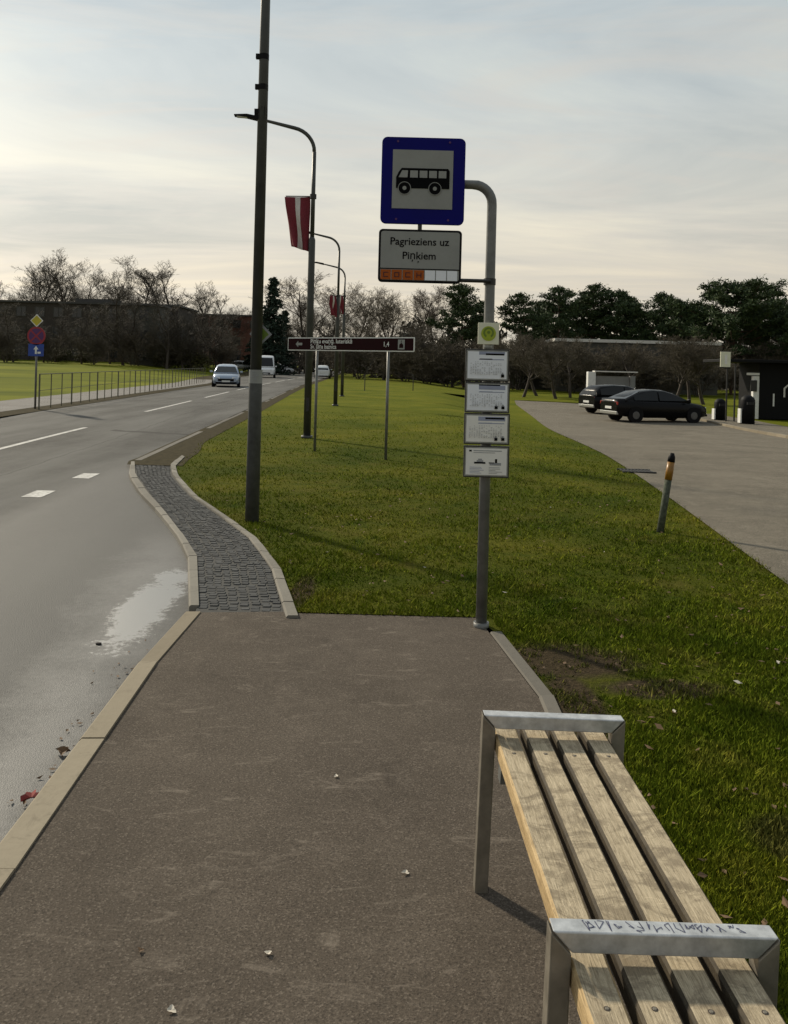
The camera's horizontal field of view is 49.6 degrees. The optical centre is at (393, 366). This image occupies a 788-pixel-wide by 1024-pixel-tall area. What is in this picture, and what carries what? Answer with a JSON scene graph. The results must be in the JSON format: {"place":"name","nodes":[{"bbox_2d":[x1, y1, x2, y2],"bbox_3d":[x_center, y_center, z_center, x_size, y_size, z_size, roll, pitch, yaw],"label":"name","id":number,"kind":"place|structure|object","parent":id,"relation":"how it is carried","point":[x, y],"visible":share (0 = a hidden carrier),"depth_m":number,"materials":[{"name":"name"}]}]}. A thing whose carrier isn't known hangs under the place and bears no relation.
{"place":"outdoors","nodes":[
{"label":"outdoors","id":0,"kind":"place"},
{"bbox_2d":[0,379,211,411],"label":"path","id":1,"kind":"structure","parent":0,"point":[14,404],"depth_m":35.98,"materials":[{"name":"concrete"}]},
{"bbox_2d":[0,359,247,400],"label":"field","id":2,"kind":"structure","parent":0,"point":[17,379],"depth_m":70.78,"materials":[{"name":"green plant"}]},
{"bbox_2d":[0,303,22,361],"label":"bare tree","id":3,"kind":"object","parent":2,"relation":"on","point":[6,321],"visible":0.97,"depth_m":100.22,"materials":[{"name":"brown plant"}]},
{"bbox_2d":[0,331,27,361],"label":"shrub","id":4,"kind":"object","parent":2,"relation":"on","point":[12,341],"visible":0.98,"depth_m":99.66,"materials":[{"name":"brown plant"}]},
{"bbox_2d":[0,265,59,300],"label":"bare tree","id":5,"kind":"object","parent":2,"relation":"on","point":[28,287],"visible":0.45,"depth_m":144.02,"materials":[{"name":"brown plant"}]},
{"bbox_2d":[13,249,80,301],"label":"bare tree","id":6,"kind":"object","parent":2,"relation":"on","point":[37,281],"visible":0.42,"depth_m":143.57,"materials":[{"name":"brown plant"}]},
{"bbox_2d":[26,332,69,362],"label":"shrub","id":7,"kind":"object","parent":2,"relation":"on","point":[57,342],"visible":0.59,"depth_m":102.76,"materials":[{"name":"brown plant"}]},
{"bbox_2d":[48,301,83,361],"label":"bare tree","id":8,"kind":"object","parent":2,"relation":"on","point":[62,325],"visible":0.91,"depth_m":105.95,"materials":[{"name":"brown plant"}]},
{"bbox_2d":[34,255,104,301],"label":"bare tree","id":9,"kind":"object","parent":2,"relation":"on","point":[54,292],"visible":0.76,"depth_m":136.19,"materials":[{"name":"brown plant"}]},
{"bbox_2d":[64,307,102,363],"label":"bare tree","id":10,"kind":"object","parent":2,"relation":"on","point":[85,328],"visible":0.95,"depth_m":101.22,"materials":[{"name":"brown plant"}]},
{"bbox_2d":[71,332,116,364],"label":"shrub","id":11,"kind":"object","parent":2,"relation":"on","point":[99,342],"visible":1,"depth_m":100.21,"materials":[{"name":"brown plant"}]},
{"bbox_2d":[62,257,130,300],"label":"bare tree","id":12,"kind":"object","parent":2,"relation":"on","point":[94,284],"visible":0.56,"depth_m":149.30,"materials":[{"name":"brown plant"}]},
{"bbox_2d":[0,298,198,364],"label":"apartment block","id":13,"kind":"structure","parent":2,"relation":"on","point":[51,310],"depth_m":117.97,"materials":[{"name":"brown brick"}]},
{"bbox_2d":[81,285,136,365],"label":"bare tree","id":14,"kind":"object","parent":2,"relation":"on","point":[116,323],"visible":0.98,"depth_m":101.84,"materials":[{"name":"brown plant"}]},
{"bbox_2d":[91,261,138,301],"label":"bare tree","id":15,"kind":"object","parent":2,"relation":"on","point":[114,278],"visible":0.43,"depth_m":145.08,"materials":[{"name":"brown plant"}]},
{"bbox_2d":[110,297,152,365],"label":"bare tree","id":16,"kind":"object","parent":2,"relation":"on","point":[134,319],"visible":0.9,"depth_m":103.83,"materials":[{"name":"brown plant"}]},
{"bbox_2d":[107,329,159,365],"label":"shrub","id":17,"kind":"object","parent":2,"relation":"on","point":[129,352],"visible":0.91,"depth_m":103.72,"materials":[{"name":"brown plant"}]},
{"bbox_2d":[128,303,170,365],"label":"stair tower","id":18,"kind":"structure","parent":2,"relation":"on","point":[145,329],"depth_m":108.01,"materials":[{"name":"paint"}]},
{"bbox_2d":[138,290,181,368],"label":"bare tree","id":19,"kind":"object","parent":2,"relation":"on","point":[155,302],"visible":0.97,"depth_m":103.47,"materials":[{"name":"brown plant"}]},
{"bbox_2d":[111,255,216,311],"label":"bare tree","id":20,"kind":"object","parent":2,"relation":"on","point":[150,289],"visible":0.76,"depth_m":128.45,"materials":[{"name":"brown plant"}]},
{"bbox_2d":[140,329,191,366],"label":"shrub","id":21,"kind":"object","parent":2,"relation":"on","point":[171,346],"visible":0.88,"depth_m":104.83,"materials":[{"name":"brown plant"}]},
{"bbox_2d":[144,263,188,304],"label":"bare tree","id":22,"kind":"object","parent":2,"relation":"on","point":[168,301],"visible":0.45,"depth_m":130.23,"materials":[{"name":"brown plant"}]},
{"bbox_2d":[147,302,191,369],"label":"bare tree","id":23,"kind":"object","parent":2,"relation":"on","point":[173,327],"visible":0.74,"depth_m":105.53,"materials":[{"name":"brown plant"}]},
{"bbox_2d":[159,334,213,369],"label":"shrub","id":24,"kind":"object","parent":2,"relation":"on","point":[193,346],"visible":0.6,"depth_m":106.80,"materials":[{"name":"brown plant"}]},
{"bbox_2d":[173,351,215,370],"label":"bush","id":25,"kind":"object","parent":2,"relation":"on","point":[193,364],"visible":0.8,"depth_m":107.20,"materials":[{"name":"green plant"}]},
{"bbox_2d":[182,306,218,370],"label":"bare tree","id":26,"kind":"object","parent":2,"relation":"on","point":[200,330],"visible":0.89,"depth_m":108.78,"materials":[{"name":"brown plant"}]},
{"bbox_2d":[185,281,221,337],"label":"bare tree","id":27,"kind":"object","parent":2,"relation":"on","point":[207,307],"visible":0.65,"depth_m":136.56,"materials":[{"name":"brown plant"}]},
{"bbox_2d":[198,335,241,369],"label":"shrub","id":28,"kind":"object","parent":2,"relation":"on","point":[228,354],"visible":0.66,"depth_m":111.34,"materials":[{"name":"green plant"}]},
{"bbox_2d":[204,312,240,367],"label":"bare tree","id":29,"kind":"object","parent":2,"relation":"on","point":[222,333],"visible":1,"depth_m":109.09,"materials":[{"name":"brown plant"}]},
{"bbox_2d":[197,313,251,364],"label":"apartment block","id":30,"kind":"structure","parent":2,"relation":"on","point":[247,336],"depth_m":150.12,"materials":[{"name":"red brick"}]},
{"bbox_2d":[207,294,247,358],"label":"bare tree","id":31,"kind":"object","parent":2,"relation":"on","point":[222,320],"visible":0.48,"depth_m":147.35,"materials":[{"name":"brown plant"}]},
{"bbox_2d":[0,371,340,841],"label":"road","id":32,"kind":"structure","parent":0,"point":[87,565],"depth_m":6.97,"materials":[{"name":"grey asphalt"}]},
{"bbox_2d":[0,611,200,890],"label":"kerb","id":33,"kind":"structure","parent":32,"relation":"on","point":[21,836],"depth_m":3.44,"materials":[{"name":"concrete"}]},
{"bbox_2d":[0,377,300,496],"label":"road markings","id":34,"kind":"object","parent":32,"relation":"on","point":[39,493],"visible":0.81,"depth_m":12.51,"materials":[{"name":"paint"}]},
{"bbox_2d":[135,386,299,459],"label":"kerb","id":35,"kind":"structure","parent":32,"relation":"on","point":[166,447],"depth_m":17.98,"materials":[{"name":"concrete"}]},
{"bbox_2d":[210,364,242,386],"bbox_3d":[-11.081,0.632,56.444,2.120,1.548,4.250,2,0,-10],"label":"oncoming car","id":36,"kind":"object","parent":32,"relation":"on","point":[226,374],"visible":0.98,"depth_m":54.91,"materials":[{"name":"silver metal"}]},
{"bbox_2d":[262,355,276,377],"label":"oncoming van","id":37,"kind":"object","parent":32,"relation":"on","point":[268,365],"visible":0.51,"depth_m":93.08,"materials":[{"name":"white paint"}]},
{"bbox_2d":[7,488,787,924],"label":"leaf litter","id":38,"kind":"object","parent":32,"relation":"on","point":[701,874],"visible":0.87,"depth_m":4.15,"materials":[{"name":"brown plant"}]},
{"bbox_2d":[0,370,340,465],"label":"verge","id":39,"kind":"structure","parent":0,"point":[186,448],"depth_m":21.78,"materials":[{"name":"soil"}]},
{"bbox_2d":[27,315,45,408],"bbox_3d":[-11.148,-0.079,26.549,0.570,3.074,0.090,2,0,0],"label":"road sign","id":40,"kind":"object","parent":39,"relation":"on","point":[36,335],"visible":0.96,"depth_m":26.51,"materials":[{"name":"metal"}]},
{"bbox_2d":[38,368,204,409],"bbox_3d":[-12.752,0.799,46.052,0.052,1.234,40.043,1,0,-5],"label":"railing","id":41,"kind":"object","parent":39,"relation":"on","point":[111,383],"visible":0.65,"depth_m":35.50,"materials":[{"name":"grey metal"}]},
{"bbox_2d":[247,277,297,374],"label":"spruce tree","id":42,"kind":"object","parent":39,"relation":"on","point":[273,323],"visible":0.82,"depth_m":119.43,"materials":[{"name":"green plant"}]},
{"bbox_2d":[135,465,283,611],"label":"path","id":43,"kind":"structure","parent":0,"point":[150,471],"depth_m":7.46,"materials":[{"name":"stone"}]},
{"bbox_2d":[0,366,578,417],"bbox_3d":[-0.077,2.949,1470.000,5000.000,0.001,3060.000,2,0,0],"label":"ground","id":44,"kind":"structure","parent":0,"point":[463,396],"depth_m":80.44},
{"bbox_2d":[279,311,351,373],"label":"bare tree","id":45,"kind":"object","parent":44,"relation":"on","point":[324,322],"visible":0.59,"depth_m":128.51,"materials":[{"name":"brown plant"}]},
{"bbox_2d":[236,313,778,390],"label":"woods","id":46,"kind":"object","parent":44,"relation":"on","point":[501,333],"visible":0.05,"depth_m":117.57,"materials":[{"name":"plant"}]},
{"bbox_2d":[248,271,341,373],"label":"bare tree","id":47,"kind":"object","parent":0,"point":[302,307],"visible":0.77,"depth_m":135.91,"materials":[{"name":"brown plant"}]},
{"bbox_2d":[0,612,632,1023],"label":"platform","id":48,"kind":"structure","parent":0,"point":[212,834],"depth_m":2.88,"materials":[{"name":"asphalt"}]},
{"bbox_2d":[378,137,509,628],"bbox_3d":[0.309,0.160,5.432,0.860,3.196,0.135,2,0,0],"label":"bus stop sign","id":49,"kind":"object","parent":48,"relation":"on","point":[424,181],"visible":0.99,"depth_m":5.38,"materials":[{"name":"metal"}]},
{"bbox_2d":[473,710,785,1023],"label":"bench","id":50,"kind":"object","parent":48,"relation":"on","point":[664,939],"visible":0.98,"depth_m":1.91,"materials":[{"name":"wood"}]},
{"bbox_2d":[0,0,787,345],"label":"sky","id":51,"kind":"structure","parent":0,"point":[639,147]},
{"bbox_2d":[176,387,787,1023],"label":"lawn","id":52,"kind":"structure","parent":0,"point":[410,407],"depth_m":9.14,"materials":[{"name":"green plant"}]},
{"bbox_2d":[129,455,297,617],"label":"kerb","id":53,"kind":"structure","parent":52,"relation":"on","point":[288,606],"depth_m":7.60,"materials":[{"name":"grey concrete"}]},
{"bbox_2d":[245,0,271,522],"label":"utility pole","id":54,"kind":"object","parent":52,"relation":"on","point":[260,334],"visible":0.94,"depth_m":8.80,"materials":[{"name":"grey paint"}]},
{"bbox_2d":[234,114,315,438],"bbox_3d":[-2.669,-1.932,18.888,1.907,7.223,0.260,1,0,-4],"label":"street lamp","id":55,"kind":"object","parent":52,"relation":"on","point":[309,354],"visible":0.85,"depth_m":18.88,"materials":[{"name":"metal"}]},
{"bbox_2d":[285,194,316,250],"bbox_3d":[-2.094,-3.189,18.998,0.725,1.275,0.182,1,0,10],"label":"flag","id":56,"kind":"object","parent":55,"relation":"attached to","point":[298,211],"visible":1,"depth_m":19.00,"materials":[{"name":"fabric"}]},
{"bbox_2d":[309,231,339,405],"bbox_3d":[-3.080,-1.866,33.995,1.907,7.070,0.260,1,0,-4],"label":"street lamp","id":57,"kind":"object","parent":52,"relation":"on","point":[335,397],"visible":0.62,"depth_m":33.99,"materials":[{"name":"metal"}]},
{"bbox_2d":[315,262,345,396],"bbox_3d":[-3.449,-1.875,44.365,1.907,7.067,0.260,1,0,-4],"label":"street lamp","id":58,"kind":"object","parent":52,"relation":"on","point":[342,364],"visible":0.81,"depth_m":44.36,"materials":[{"name":"metal"}]},
{"bbox_2d":[288,337,414,459],"bbox_3d":[-0.862,0.576,15.593,3.153,2.203,0.084,1,0,40],"label":"tourist sign","id":59,"kind":"object","parent":52,"relation":"on","point":[388,345],"visible":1,"depth_m":15.44,"materials":[{"name":"metal"}]},
{"bbox_2d":[490,631,561,712],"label":"kerb","id":60,"kind":"structure","parent":52,"relation":"on","point":[548,701],"depth_m":4.58,"materials":[{"name":"concrete"}]},
{"bbox_2d":[656,453,674,532],"bbox_3d":[2.826,1.349,8.874,0.194,0.894,0.076,1,0,-15],"label":"marker post","id":61,"kind":"object","parent":52,"relation":"on","point":[666,493],"visible":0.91,"depth_m":8.85,"materials":[{"name":"paint"}]},
{"bbox_2d":[312,373,787,426],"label":"lawn","id":62,"kind":"structure","parent":0,"point":[350,381],"depth_m":74.23,"materials":[{"name":"green plant"}]},
{"bbox_2d":[292,351,361,375],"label":"shrub","id":63,"kind":"object","parent":62,"relation":"on","point":[321,358],"visible":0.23,"depth_m":116.98,"materials":[{"name":"brown plant"}]},
{"bbox_2d":[301,282,376,336],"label":"bare tree","id":64,"kind":"object","parent":62,"relation":"on","point":[348,309],"visible":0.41,"depth_m":146.19,"materials":[{"name":"brown plant"}]},
{"bbox_2d":[314,332,392,378],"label":"shrub","id":65,"kind":"object","parent":62,"relation":"on","point":[356,356],"visible":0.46,"depth_m":102.75,"materials":[{"name":"brown plant"}]},
{"bbox_2d":[327,316,384,376],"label":"bare tree","id":66,"kind":"object","parent":62,"relation":"on","point":[356,330],"visible":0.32,"depth_m":120.28,"materials":[{"name":"brown plant"}]},
{"bbox_2d":[330,286,400,373],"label":"bare tree","id":67,"kind":"object","parent":62,"relation":"on","point":[379,293],"visible":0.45,"depth_m":142.85,"materials":[{"name":"brown plant"}]},
{"bbox_2d":[346,287,454,380],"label":"bare tree","id":68,"kind":"object","parent":62,"relation":"on","point":[388,315],"visible":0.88,"depth_m":98.44,"materials":[{"name":"brown plant"}]},
{"bbox_2d":[358,328,450,380],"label":"shrub","id":69,"kind":"object","parent":62,"relation":"on","point":[382,360],"visible":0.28,"depth_m":95.33,"materials":[{"name":"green plant"}]},
{"bbox_2d":[391,285,449,333],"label":"bare tree","id":70,"kind":"object","parent":62,"relation":"on","point":[428,313],"visible":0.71,"depth_m":135.31,"materials":[{"name":"brown plant"}]},
{"bbox_2d":[395,286,457,340],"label":"bare tree","id":71,"kind":"object","parent":62,"relation":"on","point":[426,301],"visible":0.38,"depth_m":139.03,"materials":[{"name":"brown plant"}]},
{"bbox_2d":[390,332,468,383],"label":"shrub","id":72,"kind":"object","parent":62,"relation":"on","point":[404,367],"visible":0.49,"depth_m":91.14,"materials":[{"name":"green plant"}]},
{"bbox_2d":[399,334,482,386],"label":"shrub","id":73,"kind":"object","parent":62,"relation":"on","point":[454,355],"visible":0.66,"depth_m":87.92,"materials":[{"name":"brown plant"}]},
{"bbox_2d":[425,282,483,387],"label":"pine tree","id":74,"kind":"object","parent":62,"relation":"on","point":[459,310],"visible":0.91,"depth_m":95.07,"materials":[{"name":"green plant"}]},
{"bbox_2d":[494,292,552,345],"label":"pine tree","id":75,"kind":"object","parent":62,"relation":"on","point":[520,301],"visible":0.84,"depth_m":97.19,"materials":[{"name":"green plant"}]},
{"bbox_2d":[501,361,546,389],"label":"building","id":76,"kind":"structure","parent":62,"relation":"on","point":[537,383],"depth_m":95.89,"materials":[{"name":"paint"}]},
{"bbox_2d":[495,335,560,389],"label":"shrub","id":77,"kind":"object","parent":62,"relation":"on","point":[521,372],"visible":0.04,"depth_m":92.09,"materials":[{"name":"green plant"}]},
{"bbox_2d":[500,330,556,395],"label":"orchard tree","id":78,"kind":"object","parent":62,"relation":"on","point":[525,371],"visible":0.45,"depth_m":72.03,"materials":[{"name":"brown plant"}]},
{"bbox_2d":[507,335,558,396],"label":"orchard tree","id":79,"kind":"object","parent":62,"relation":"on","point":[516,356],"visible":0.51,"depth_m":68.51,"materials":[{"name":"brown plant"}]},
{"bbox_2d":[521,334,582,398],"bbox_3d":[11.963,0.019,65.065,4.579,5.354,4.230,2,0,-9],"label":"orchard tree","id":80,"kind":"object","parent":62,"relation":"on","point":[561,350],"visible":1,"depth_m":64.90,"materials":[{"name":"brown plant"}]},
{"bbox_2d":[528,285,586,339],"label":"pine tree","id":81,"kind":"object","parent":62,"relation":"on","point":[562,309],"visible":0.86,"depth_m":102.65,"materials":[{"name":"green plant"}]},
{"bbox_2d":[545,334,599,397],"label":"orchard tree","id":82,"kind":"object","parent":62,"relation":"on","point":[582,356],"visible":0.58,"depth_m":70.13,"materials":[{"name":"brown plant"}]},
{"bbox_2d":[534,351,613,392],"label":"shrub","id":83,"kind":"object","parent":62,"relation":"on","point":[560,374],"visible":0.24,"depth_m":83.83,"materials":[{"name":"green plant"}]},
{"bbox_2d":[569,282,620,338],"label":"pine tree","id":84,"kind":"object","parent":62,"relation":"on","point":[591,298],"visible":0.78,"depth_m":105.64,"materials":[{"name":"green plant"}]},
{"bbox_2d":[567,345,654,388],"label":"shrub","id":85,"kind":"object","parent":62,"relation":"on","point":[604,366],"visible":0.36,"depth_m":81.08,"materials":[{"name":"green plant"}]},
{"bbox_2d":[589,288,658,339],"label":"pine tree","id":86,"kind":"object","parent":62,"relation":"on","point":[629,332],"visible":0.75,"depth_m":105.11,"materials":[{"name":"green plant"}]},
{"bbox_2d":[601,341,654,377],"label":"orchard tree","id":87,"kind":"object","parent":62,"relation":"on","point":[633,355],"visible":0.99,"depth_m":78.50,"materials":[{"name":"brown plant"}]},
{"bbox_2d":[546,338,721,395],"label":"building","id":88,"kind":"structure","parent":62,"relation":"on","point":[602,343],"depth_m":89.95,"materials":[{"name":"paint"}]},
{"bbox_2d":[617,351,682,391],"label":"shrub","id":89,"kind":"object","parent":62,"relation":"on","point":[653,379],"visible":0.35,"depth_m":81.79,"materials":[{"name":"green plant"}]},
{"bbox_2d":[628,291,686,340],"label":"pine tree","id":90,"kind":"object","parent":62,"relation":"on","point":[658,315],"visible":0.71,"depth_m":103.19,"materials":[{"name":"green plant"}]},
{"bbox_2d":[637,346,697,391],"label":"shrub","id":91,"kind":"object","parent":62,"relation":"on","point":[660,368],"visible":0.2,"depth_m":83.10,"materials":[{"name":"brown plant"}]},
{"bbox_2d":[650,335,715,399],"bbox_3d":[21.673,0.098,64.720,5.760,5.633,4.148,1,0,-18],"label":"orchard tree","id":92,"kind":"object","parent":62,"relation":"on","point":[688,382],"visible":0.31,"depth_m":64.44,"materials":[{"name":"brown plant"}]},
{"bbox_2d":[651,335,722,395],"bbox_3d":[21.446,0.316,62.450,5.021,5.263,3.300,2,0,18],"label":"orchard tree","id":93,"kind":"object","parent":62,"relation":"on","point":[681,383],"visible":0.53,"depth_m":62.17,"materials":[{"name":"brown plant"}]},
{"bbox_2d":[665,333,732,404],"bbox_3d":[21.750,0.227,61.199,4.669,5.459,4.313,1,0,2],"label":"orchard tree","id":94,"kind":"object","parent":62,"relation":"on","point":[709,351],"visible":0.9,"depth_m":61.01,"materials":[{"name":"brown plant"}]},
{"bbox_2d":[656,347,743,395],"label":"shrub","id":95,"kind":"object","parent":62,"relation":"on","point":[714,378],"visible":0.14,"depth_m":83.60,"materials":[{"name":"brown plant"}]},
{"bbox_2d":[659,274,787,394],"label":"pine tree","id":96,"kind":"object","parent":62,"relation":"on","point":[752,311],"visible":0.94,"depth_m":94.09,"materials":[{"name":"green plant"}]},
{"bbox_2d":[703,359,787,419],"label":"kiosk","id":97,"kind":"object","parent":62,"relation":"on","point":[764,383],"visible":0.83,"depth_m":41.94,"materials":[{"name":"black paint"}]},
{"bbox_2d":[718,339,784,390],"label":"shrub","id":98,"kind":"object","parent":62,"relation":"on","point":[755,349],"visible":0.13,"depth_m":96.06,"materials":[{"name":"brown plant"}]},
{"bbox_2d":[723,337,787,367],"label":"shrub","id":99,"kind":"object","parent":62,"relation":"on","point":[774,357],"visible":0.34,"depth_m":93.47,"materials":[{"name":"brown plant"}]},
{"bbox_2d":[768,311,787,356],"label":"pine tree","id":100,"kind":"object","parent":62,"relation":"on","point":[782,339],"visible":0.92,"depth_m":92.17,"materials":[{"name":"green plant"}]},
{"bbox_2d":[515,400,787,582],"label":"parking lot","id":101,"kind":"structure","parent":0,"point":[731,484],"depth_m":16.70,"materials":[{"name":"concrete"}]},
{"bbox_2d":[578,384,635,412],"bbox_3d":[11.966,1.754,45.002,4.250,1.548,2.120,2,0,-20],"label":"parked car","id":102,"kind":"object","parent":101,"relation":"on","point":[590,397],"visible":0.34,"depth_m":44.07,"materials":[{"name":"black paint"}]},
{"bbox_2d":[586,371,637,387],"bbox_3d":[13.012,1.405,51.001,2.973,2.212,0.550,1,0,-3],"label":"shelter","id":103,"kind":"object","parent":101,"relation":"on","point":[592,378],"visible":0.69,"depth_m":50.97,"materials":[{"name":"white paint"}]},
{"bbox_2d":[600,389,706,422],"bbox_3d":[11.743,1.784,38.501,4.650,1.479,2.140,1,0,-16],"label":"parked car","id":104,"kind":"object","parent":101,"relation":"on","point":[636,406],"visible":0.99,"depth_m":37.69,"materials":[{"name":"black paint"}]},
{"bbox_2d":[700,418,787,437],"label":"kerb","id":105,"kind":"structure","parent":101,"relation":"on","point":[750,430],"depth_m":33.23,"materials":[{"name":"concrete"}]},
{"bbox_2d":[701,414,787,434],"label":"pavement","id":106,"kind":"structure","parent":0,"point":[767,427],"depth_m":36.18,"materials":[{"name":"concrete"}]},
{"bbox_2d":[719,352,735,421],"bbox_3d":[15.244,1.035,38.971,0.780,3.368,0.137,2,0,0],"label":"information sign","id":107,"kind":"object","parent":106,"relation":"on","point":[725,359],"visible":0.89,"depth_m":38.96,"materials":[{"name":"metal"}]},
{"bbox_2d":[737,395,754,423],"bbox_3d":[15.521,1.907,37.493,0.672,1.250,0.634,2,0,0],"label":"litter bin","id":108,"kind":"object","parent":106,"relation":"on","point":[746,412],"visible":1,"depth_m":37.26,"materials":[{"name":"black paint"}]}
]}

